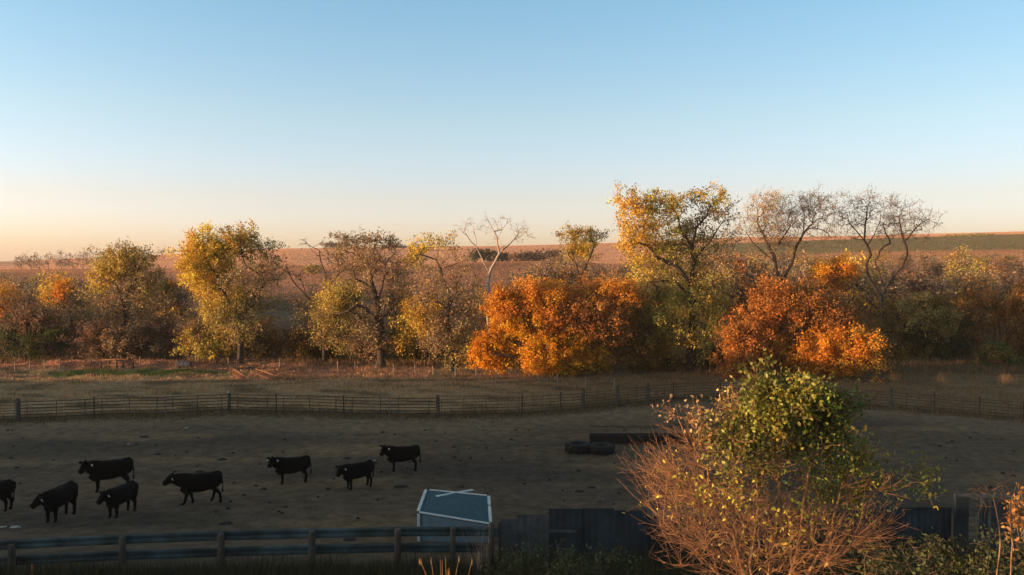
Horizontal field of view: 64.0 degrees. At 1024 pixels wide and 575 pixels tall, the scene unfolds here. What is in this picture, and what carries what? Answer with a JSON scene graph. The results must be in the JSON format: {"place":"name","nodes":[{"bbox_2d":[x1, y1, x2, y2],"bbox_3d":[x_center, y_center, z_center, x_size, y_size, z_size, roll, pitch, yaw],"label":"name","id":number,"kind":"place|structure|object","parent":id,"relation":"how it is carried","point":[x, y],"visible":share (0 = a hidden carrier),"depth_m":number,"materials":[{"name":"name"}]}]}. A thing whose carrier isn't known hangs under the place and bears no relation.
{"place":"outdoors","nodes":[
{"label":"outdoors","id":0,"kind":"place"},
{"bbox_2d":[0,234,1023,574],"bbox_3d":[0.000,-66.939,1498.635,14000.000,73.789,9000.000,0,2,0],"label":"ground","id":1,"kind":"structure","parent":0,"point":[988,456],"depth_m":47.09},
{"bbox_2d":[0,479,15,510],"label":"cow","id":2,"kind":"object","parent":1,"relation":"on","point":[7,488],"visible":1,"depth_m":35.22},
{"bbox_2d":[0,279,35,322],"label":"tree","id":3,"kind":"object","parent":1,"relation":"on","point":[4,294],"visible":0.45,"depth_m":97.61,"materials":[{"name":"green plant"}]},
{"bbox_2d":[2,275,59,311],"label":"woodland tree","id":4,"kind":"object","parent":1,"relation":"on","point":[23,287],"visible":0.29,"depth_m":127.97,"materials":[{"name":"brown plant"}]},
{"bbox_2d":[0,293,63,358],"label":"creek shrub","id":5,"kind":"object","parent":1,"relation":"on","point":[25,310],"visible":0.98,"depth_m":89.67,"materials":[{"name":"brown plant"}]},
{"bbox_2d":[0,302,66,362],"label":"dark green bush tree","id":6,"kind":"object","parent":1,"relation":"on","point":[17,345],"visible":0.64,"depth_m":91.23,"materials":[{"name":"green plant"}]},
{"bbox_2d":[30,480,77,522],"bbox_3d":[-18.694,8.865,33.645,0.847,1.428,2.266,0,2,6],"label":"cow","id":7,"kind":"object","parent":1,"relation":"on","point":[54,499],"visible":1,"depth_m":33.30},
{"bbox_2d":[32,267,89,309],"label":"woodland tree","id":8,"kind":"object","parent":1,"relation":"on","point":[50,280],"visible":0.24,"depth_m":136.90,"materials":[{"name":"orange plant"}]},
{"bbox_2d":[35,275,97,329],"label":"slim orange tree","id":9,"kind":"object","parent":1,"relation":"on","point":[55,297],"visible":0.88,"depth_m":94.30,"materials":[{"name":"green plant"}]},
{"bbox_2d":[37,320,100,360],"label":"creek shrub","id":10,"kind":"object","parent":1,"relation":"on","point":[71,333],"visible":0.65,"depth_m":91.76,"materials":[{"name":"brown plant"}]},
{"bbox_2d":[64,316,136,360],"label":"creek shrub","id":11,"kind":"object","parent":1,"relation":"on","point":[88,339],"visible":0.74,"depth_m":89.37,"materials":[{"name":"brown plant"}]},
{"bbox_2d":[78,457,134,492],"bbox_3d":[-19.429,8.972,39.275,2.418,1.624,0.921,-1,2,-27],"label":"cow","id":12,"kind":"object","parent":1,"relation":"on","point":[97,471],"visible":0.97,"depth_m":39.03},
{"bbox_2d":[96,480,138,517],"bbox_3d":[-16.490,8.933,34.282,0.776,1.318,2.151,0,2,14],"label":"cow","id":13,"kind":"object","parent":1,"relation":"on","point":[116,497],"visible":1,"depth_m":34.03},
{"bbox_2d":[65,236,175,358],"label":"yellowing cottonwood","id":14,"kind":"object","parent":1,"relation":"on","point":[133,284],"visible":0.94,"depth_m":91.24,"materials":[{"name":"yellow plant"}]},
{"bbox_2d":[90,323,166,360],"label":"creek shrub","id":15,"kind":"object","parent":1,"relation":"on","point":[124,338],"visible":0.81,"depth_m":89.66,"materials":[{"name":"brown plant"}]},
{"bbox_2d":[108,288,175,327],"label":"woodland tree","id":16,"kind":"object","parent":1,"relation":"on","point":[166,300],"visible":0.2,"depth_m":113.33,"materials":[{"name":"brown plant"}]},
{"bbox_2d":[127,305,184,360],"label":"creek shrub","id":17,"kind":"object","parent":1,"relation":"on","point":[154,329],"visible":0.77,"depth_m":91.87,"materials":[{"name":"brown plant"}]},
{"bbox_2d":[136,276,194,324],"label":"woodland tree","id":18,"kind":"object","parent":1,"relation":"on","point":[176,307],"visible":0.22,"depth_m":123.18,"materials":[{"name":"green plant"}]},
{"bbox_2d":[159,278,203,327],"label":"woodland tree","id":19,"kind":"object","parent":1,"relation":"on","point":[186,296],"visible":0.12,"depth_m":127.32,"materials":[{"name":"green plant"}]},
{"bbox_2d":[162,470,222,504],"bbox_3d":[-14.236,8.935,36.593,2.539,1.482,0.841,-1,2,-20],"label":"cow","id":20,"kind":"object","parent":1,"relation":"on","point":[188,483],"visible":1,"depth_m":36.38},
{"bbox_2d":[169,313,233,361],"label":"creek shrub","id":21,"kind":"object","parent":1,"relation":"on","point":[195,337],"visible":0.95,"depth_m":89.24,"materials":[{"name":"yellow plant"}]},
{"bbox_2d":[195,330,237,362],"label":"creek shrub","id":22,"kind":"object","parent":1,"relation":"on","point":[220,340],"visible":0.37,"depth_m":91.73,"materials":[{"name":"green plant"}]},
{"bbox_2d":[0,358,436,377],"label":"knoll grass","id":23,"kind":"structure","parent":1,"relation":"on","point":[312,369],"depth_m":82.31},
{"bbox_2d":[164,217,297,364],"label":"yellow cottonwood","id":24,"kind":"object","parent":1,"relation":"on","point":[208,257],"visible":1,"depth_m":86.90,"materials":[{"name":"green plant"}]},
{"bbox_2d":[224,320,270,361],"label":"creek shrub","id":25,"kind":"object","parent":1,"relation":"on","point":[248,347],"visible":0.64,"depth_m":90.37,"materials":[{"name":"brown plant"}]},
{"bbox_2d":[0,522,497,567],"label":"beam fence","id":26,"kind":"object","parent":1,"relation":"on","point":[219,537],"visible":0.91,"depth_m":26.50,"materials":[{"name":"grey wood"}]},
{"bbox_2d":[232,367,273,382],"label":"slatted chute","id":27,"kind":"object","parent":1,"relation":"on","point":[238,375],"visible":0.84,"depth_m":76.92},
{"bbox_2d":[248,314,287,360],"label":"creek shrub","id":28,"kind":"object","parent":1,"relation":"on","point":[269,339],"visible":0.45,"depth_m":93.31,"materials":[{"name":"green plant"}]},
{"bbox_2d":[266,455,311,484],"bbox_3d":[-11.054,9.016,40.637,2.172,1.453,0.808,-1,2,-20],"label":"cow","id":29,"kind":"object","parent":1,"relation":"on","point":[282,466],"visible":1,"depth_m":40.43},
{"bbox_2d":[268,317,317,360],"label":"creek shrub","id":30,"kind":"object","parent":1,"relation":"on","point":[296,345],"visible":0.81,"depth_m":90.96,"materials":[{"name":"brown plant"}]},
{"bbox_2d":[286,330,336,359],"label":"creek shrub","id":31,"kind":"object","parent":1,"relation":"on","point":[317,352],"visible":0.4,"depth_m":92.12,"materials":[{"name":"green plant"}]},
{"bbox_2d":[282,236,346,361],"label":"dead limbed tree","id":32,"kind":"object","parent":1,"relation":"on","point":[324,350],"visible":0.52,"depth_m":88.85,"materials":[{"name":"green plant"}]},
{"bbox_2d":[14,356,614,389],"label":"wire fence","id":33,"kind":"object","parent":1,"relation":"on","point":[320,364],"visible":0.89,"depth_m":80.79,"materials":[{"name":"brown wood"}]},
{"bbox_2d":[314,318,348,359],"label":"creek shrub","id":34,"kind":"object","parent":1,"relation":"on","point":[333,351],"visible":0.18,"depth_m":92.30,"materials":[{"name":"green plant"}]},
{"bbox_2d":[332,315,373,362],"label":"creek shrub","id":35,"kind":"object","parent":1,"relation":"on","point":[347,344],"visible":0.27,"depth_m":89.24,"materials":[{"name":"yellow plant"}]},
{"bbox_2d":[335,460,374,489],"bbox_3d":[-7.608,9.080,39.574,2.115,1.292,0.760,-1,2,-38],"label":"cow","id":36,"kind":"object","parent":1,"relation":"on","point":[350,472],"visible":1,"depth_m":39.36},
{"bbox_2d":[341,326,386,362],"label":"creek shrub","id":37,"kind":"object","parent":1,"relation":"on","point":[369,355],"visible":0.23,"depth_m":89.05,"materials":[{"name":"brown plant"}]},
{"bbox_2d":[305,226,428,368],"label":"dark trunked cottonwood","id":38,"kind":"object","parent":1,"relation":"on","point":[335,309],"visible":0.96,"depth_m":84.46,"materials":[{"name":"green plant"}]},
{"bbox_2d":[379,445,420,471],"bbox_3d":[-5.861,8.899,42.930,2.158,1.472,0.838,0,2,-10],"label":"cow","id":39,"kind":"object","parent":1,"relation":"on","point":[393,454],"visible":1,"depth_m":42.68},
{"bbox_2d":[384,321,421,361],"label":"creek shrub","id":40,"kind":"object","parent":1,"relation":"on","point":[395,345],"visible":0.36,"depth_m":91.79,"materials":[{"name":"green plant"}]},
{"bbox_2d":[397,309,431,360],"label":"creek shrub","id":41,"kind":"object","parent":1,"relation":"on","point":[410,357],"visible":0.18,"depth_m":91.50,"materials":[{"name":"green plant"}]},
{"bbox_2d":[395,229,485,371],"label":"open crowned cottonwood","id":42,"kind":"object","parent":1,"relation":"on","point":[436,307],"visible":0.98,"depth_m":82.08,"materials":[{"name":"yellow plant"}]},
{"bbox_2d":[417,489,491,542],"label":"shed","id":43,"kind":"structure","parent":1,"relation":"on","point":[469,509],"depth_m":30.59,"materials":[{"name":"metal"}]},
{"bbox_2d":[467,248,500,261],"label":"distant bush","id":44,"kind":"object","parent":1,"relation":"on","point":[487,254],"visible":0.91,"depth_m":339.77,"materials":[{"name":"green plant"}]},
{"bbox_2d":[452,212,535,331],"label":"dead white tree","id":45,"kind":"object","parent":1,"relation":"on","point":[491,268],"visible":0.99,"depth_m":99.71,"materials":[{"name":"wood"}]},
{"bbox_2d":[5,429,1015,540],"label":"droppings","id":46,"kind":"object","parent":1,"relation":"on","point":[344,539],"visible":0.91,"depth_m":42.56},
{"bbox_2d":[0,391,1022,426],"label":"fence","id":47,"kind":"object","parent":1,"relation":"on","point":[272,412],"visible":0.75,"depth_m":58.71,"materials":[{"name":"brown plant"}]},
{"bbox_2d":[0,273,1022,361],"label":"creek thicket","id":48,"kind":"object","parent":1,"relation":"on","point":[384,320],"visible":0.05,"depth_m":103.60,"materials":[{"name":"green plant"}]},
{"bbox_2d":[0,353,1023,424],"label":"pasture grass","id":49,"kind":"structure","parent":1,"relation":"on","point":[457,386],"depth_m":72.26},
{"bbox_2d":[0,525,1023,574],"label":"bank weeds","id":50,"kind":"object","parent":1,"relation":"on","point":[651,566],"visible":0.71,"depth_m":24.44,"materials":[{"name":"green plant"}]},
{"bbox_2d":[0,231,1023,269],"bbox_3d":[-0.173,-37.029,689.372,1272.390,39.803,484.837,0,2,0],"label":"field stubble","id":51,"kind":"object","parent":1,"relation":"on","point":[1007,238],"visible":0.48,"depth_m":619.83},
{"bbox_2d":[0,248,1023,310],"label":"hill grass","id":52,"kind":"structure","parent":1,"relation":"on","point":[78,272],"depth_m":298.07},
{"bbox_2d":[0,249,1023,309],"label":"slope thicket","id":53,"kind":"object","parent":1,"relation":"on","point":[939,256],"visible":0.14,"depth_m":282.71,"materials":[{"name":"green plant"}]},
{"bbox_2d":[1,407,1022,540],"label":"yard straw","id":54,"kind":"object","parent":1,"relation":"on","point":[426,472],"visible":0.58,"depth_m":43.21,"materials":[{"name":"beige plant"}]},
{"bbox_2d":[478,537,552,574],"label":"bank shrub","id":55,"kind":"object","parent":1,"relation":"on","point":[521,559],"visible":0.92,"depth_m":22.36,"materials":[{"name":"green plant"}]},
{"bbox_2d":[16,380,1023,421],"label":"rail fence","id":56,"kind":"object","parent":1,"relation":"on","point":[438,402],"visible":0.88,"depth_m":58.33,"materials":[{"name":"brown wood"}]},
{"bbox_2d":[507,249,549,261],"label":"distant bush","id":57,"kind":"object","parent":1,"relation":"on","point":[524,256],"visible":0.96,"depth_m":334.55,"materials":[{"name":"green plant"}]},
{"bbox_2d":[464,274,595,377],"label":"golden maple","id":58,"kind":"object","parent":1,"relation":"on","point":[514,318],"visible":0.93,"depth_m":79.44,"materials":[{"name":"orange plant"}]},
{"bbox_2d":[503,261,558,285],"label":"woodland tree","id":59,"kind":"object","parent":1,"relation":"on","point":[533,273],"visible":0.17,"depth_m":142.03,"materials":[{"name":"brown plant"}]},
{"bbox_2d":[519,252,568,279],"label":"woodland tree","id":60,"kind":"object","parent":1,"relation":"on","point":[552,261],"visible":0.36,"depth_m":197.79,"materials":[{"name":"brown plant"}]},
{"bbox_2d":[530,263,601,289],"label":"woodland tree","id":61,"kind":"object","parent":1,"relation":"on","point":[560,276],"visible":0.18,"depth_m":145.12,"materials":[{"name":"brown plant"}]},
{"bbox_2d":[565,440,590,453],"bbox_3d":[3.837,9.237,47.366,1.584,0.487,1.581,0,2,-11],"label":"tractor tyre","id":62,"kind":"object","parent":1,"relation":"on","point":[577,447],"visible":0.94,"depth_m":46.81,"materials":[{"name":"black rubber"}]},
{"bbox_2d":[551,222,612,285],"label":"little yellow tree","id":63,"kind":"object","parent":1,"relation":"on","point":[571,249],"visible":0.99,"depth_m":103.47,"materials":[{"name":"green plant"}]},
{"bbox_2d":[534,538,641,574],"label":"bank shrub","id":64,"kind":"object","parent":1,"relation":"on","point":[584,571],"visible":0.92,"depth_m":21.14,"materials":[{"name":"green plant"}]},
{"bbox_2d":[589,442,614,454],"bbox_3d":[5.137,9.258,47.118,1.541,0.452,1.544,1,2,38],"label":"tractor tyre","id":65,"kind":"object","parent":1,"relation":"on","point":[601,448],"visible":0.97,"depth_m":46.62,"materials":[{"name":"black rubber"}]},
{"bbox_2d":[537,270,689,374],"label":"bronze maple","id":66,"kind":"object","parent":1,"relation":"on","point":[603,308],"visible":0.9,"depth_m":80.50,"materials":[{"name":"orange plant"}]},
{"bbox_2d":[607,264,641,283],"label":"woodland tree","id":67,"kind":"object","parent":1,"relation":"on","point":[623,272],"visible":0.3,"depth_m":172.46,"materials":[{"name":"brown plant"}]},
{"bbox_2d":[589,426,723,443],"bbox_3d":[8.800,8.948,49.601,8.230,1.104,0.800,0,2,0],"label":"feed bunk","id":68,"kind":"object","parent":1,"relation":"on","point":[623,437],"visible":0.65,"depth_m":49.36,"materials":[{"name":"metal"}]},
{"bbox_2d":[606,177,743,370],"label":"tall cottonwood","id":69,"kind":"object","parent":1,"relation":"on","point":[690,301],"visible":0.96,"depth_m":83.34,"materials":[{"name":"yellow plant"}]},
{"bbox_2d":[696,337,730,368],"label":"creek shrub","id":70,"kind":"object","parent":1,"relation":"on","point":[718,353],"visible":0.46,"depth_m":84.88,"materials":[{"name":"green plant"}]},
{"bbox_2d":[683,265,749,336],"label":"woodland tree","id":71,"kind":"object","parent":1,"relation":"on","point":[729,310],"visible":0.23,"depth_m":111.22,"materials":[{"name":"brown plant"}]},
{"bbox_2d":[498,507,951,562],"bbox_3d":[6.989,8.295,27.000,14.875,2.186,0.250,0,2,0],"label":"sheet fence","id":72,"kind":"object","parent":1,"relation":"on","point":[606,528],"visible":0.34,"depth_m":26.89,"materials":[{"name":"grey metal"}]},
{"bbox_2d":[700,260,764,323],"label":"woodland tree","id":73,"kind":"object","parent":1,"relation":"on","point":[743,275],"visible":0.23,"depth_m":113.95,"materials":[{"name":"brown plant"}]},
{"bbox_2d":[689,252,804,321],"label":"woodland tree","id":74,"kind":"object","parent":1,"relation":"on","point":[743,264],"visible":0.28,"depth_m":117.52,"materials":[{"name":"brown plant"}]},
{"bbox_2d":[616,348,946,574],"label":"mulberry bush","id":75,"kind":"object","parent":1,"relation":"on","point":[803,410],"visible":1,"depth_m":11.92,"materials":[{"name":"green plant"}]},
{"bbox_2d":[727,182,852,289],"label":"leaning bare cottonwood","id":76,"kind":"object","parent":1,"relation":"on","point":[788,214],"visible":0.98,"depth_m":96.08,"materials":[{"name":"brown plant"}]},
{"bbox_2d":[707,270,897,382],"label":"rust orange maple","id":77,"kind":"object","parent":1,"relation":"on","point":[838,344],"visible":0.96,"depth_m":76.50,"materials":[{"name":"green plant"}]},
{"bbox_2d":[795,249,862,310],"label":"woodland tree","id":78,"kind":"object","parent":1,"relation":"on","point":[805,260],"visible":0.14,"depth_m":129.89,"materials":[{"name":"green plant"}]},
{"bbox_2d":[800,252,860,305],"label":"orange tree","id":79,"kind":"object","parent":1,"relation":"on","point":[833,273],"visible":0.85,"depth_m":111.11,"materials":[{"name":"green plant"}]},
{"bbox_2d":[822,248,873,313],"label":"woodland tree","id":80,"kind":"object","parent":1,"relation":"on","point":[861,279],"visible":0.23,"depth_m":127.06,"materials":[{"name":"brown plant"}]},
{"bbox_2d":[840,251,897,283],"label":"woodland tree","id":81,"kind":"object","parent":1,"relation":"on","point":[877,263],"visible":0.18,"depth_m":178.43,"materials":[{"name":"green plant"}]},
{"bbox_2d":[845,269,899,321],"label":"woodland tree","id":82,"kind":"object","parent":1,"relation":"on","point":[869,296],"visible":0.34,"depth_m":127.23,"materials":[{"name":"green plant"}]},
{"bbox_2d":[848,528,911,574],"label":"bank shrub","id":83,"kind":"object","parent":1,"relation":"on","point":[892,566],"visible":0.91,"depth_m":14.35,"materials":[{"name":"green plant"}]},
{"bbox_2d":[828,186,945,341],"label":"bare forked tree","id":84,"kind":"object","parent":1,"relation":"on","point":[879,293],"visible":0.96,"depth_m":97.46,"materials":[{"name":"brown plant"}]},
{"bbox_2d":[861,266,913,319],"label":"woodland tree","id":85,"kind":"object","parent":1,"relation":"on","point":[885,282],"visible":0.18,"depth_m":121.26,"materials":[{"name":"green plant"}]},
{"bbox_2d":[863,308,932,363],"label":"creek shrub","id":86,"kind":"object","parent":1,"relation":"on","point":[901,352],"visible":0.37,"depth_m":93.56,"materials":[{"name":"green plant"}]},
{"bbox_2d":[871,290,964,357],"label":"creek shrub","id":87,"kind":"object","parent":1,"relation":"on","point":[898,308],"visible":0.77,"depth_m":92.07,"materials":[{"name":"green plant"}]},
{"bbox_2d":[869,268,966,315],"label":"woodland tree","id":88,"kind":"object","parent":1,"relation":"on","point":[896,279],"visible":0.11,"depth_m":111.26,"materials":[{"name":"green plant"}]},
{"bbox_2d":[872,260,980,322],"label":"woodland tree","id":89,"kind":"object","parent":1,"relation":"on","point":[918,282],"visible":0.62,"depth_m":103.61,"materials":[{"name":"brown plant"}]},
{"bbox_2d":[882,289,975,361],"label":"creek shrub","id":90,"kind":"object","parent":1,"relation":"on","point":[951,350],"visible":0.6,"depth_m":92.69,"materials":[{"name":"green plant"}]},
{"bbox_2d":[911,250,950,278],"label":"woodland tree","id":91,"kind":"object","parent":1,"relation":"on","point":[925,258],"visible":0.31,"depth_m":193.69,"materials":[{"name":"brown plant"}]},
{"bbox_2d":[875,527,993,574],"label":"bank shrub","id":92,"kind":"object","parent":1,"relation":"on","point":[932,549],"visible":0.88,"depth_m":18.98,"materials":[{"name":"green plant"}]},
{"bbox_2d":[936,296,978,358],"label":"creek shrub","id":93,"kind":"object","parent":1,"relation":"on","point":[963,322],"visible":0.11,"depth_m":97.65,"materials":[{"name":"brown plant"}]},
{"bbox_2d":[919,263,1003,295],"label":"woodland tree","id":94,"kind":"object","parent":1,"relation":"on","point":[970,277],"visible":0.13,"depth_m":126.77,"materials":[{"name":"brown plant"}]},
{"bbox_2d":[940,243,989,291],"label":"woodland tree","id":95,"kind":"object","parent":1,"relation":"on","point":[961,264],"visible":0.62,"depth_m":179.67,"materials":[{"name":"yellow plant"}]},
{"bbox_2d":[951,285,1006,346],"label":"creek shrub","id":96,"kind":"object","parent":1,"relation":"on","point":[968,295],"visible":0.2,"depth_m":98.81,"materials":[{"name":"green plant"}]},
{"bbox_2d":[967,483,1000,574],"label":"bare sapling","id":97,"kind":"object","parent":1,"relation":"on","point":[996,515],"visible":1,"depth_m":14.18,"materials":[{"name":"brown plant"}]},
{"bbox_2d":[959,273,1012,300],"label":"bush","id":98,"kind":"object","parent":1,"relation":"on","point":[998,290],"visible":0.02,"depth_m":113.22,"materials":[{"name":"brown plant"}]},
{"bbox_2d":[951,521,1023,574],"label":"bank shrub","id":99,"kind":"object","parent":1,"relation":"on","point":[987,559],"visible":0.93,"depth_m":18.46,"materials":[{"name":"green plant"}]},
{"bbox_2d":[953,493,1023,563],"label":"timber rail fence","id":100,"kind":"object","parent":1,"relation":"on","point":[961,514],"visible":0.52,"depth_m":26.69,"materials":[{"name":"wood"}]},
{"bbox_2d":[955,276,1023,358],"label":"creek shrub","id":101,"kind":"object","parent":1,"relation":"on","point":[989,317],"visible":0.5,"depth_m":96.60,"materials":[{"name":"brown plant"}]},
{"bbox_2d":[971,335,1023,368],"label":"creek shrub","id":102,"kind":"object","parent":1,"relation":"on","point":[993,353],"visible":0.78,"depth_m":87.08,"materials":[{"name":"green plant"}]},
{"bbox_2d":[981,275,1023,357],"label":"creek shrub","id":103,"kind":"object","parent":1,"relation":"on","point":[1015,306],"visible":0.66,"depth_m":94.92,"materials":[{"name":"green plant"}]},
{"bbox_2d":[981,247,1023,297],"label":"woodland tree","id":104,"kind":"object","parent":1,"relation":"on","point":[1019,272],"visible":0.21,"depth_m":126.46,"materials":[{"name":"brown plant"}]},
{"bbox_2d":[992,474,1023,574],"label":"bare sapling","id":105,"kind":"object","parent":1,"relation":"on","point":[1010,518],"visible":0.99,"depth_m":14.24,"materials":[{"name":"brown plant"}]},
{"bbox_2d":[995,482,1023,560],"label":"sapling","id":106,"kind":"object","parent":1,"relation":"on","point":[1016,499],"visible":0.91,"depth_m":15.15,"materials":[{"name":"orange plant"}]},
{"bbox_2d":[0,348,1023,374],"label":"rank grass","id":107,"kind":"structure","parent":0,"point":[924,367],"depth_m":86.78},
{"bbox_2d":[0,0,1023,260],"label":"sky","id":108,"kind":"structure","parent":0,"point":[148,122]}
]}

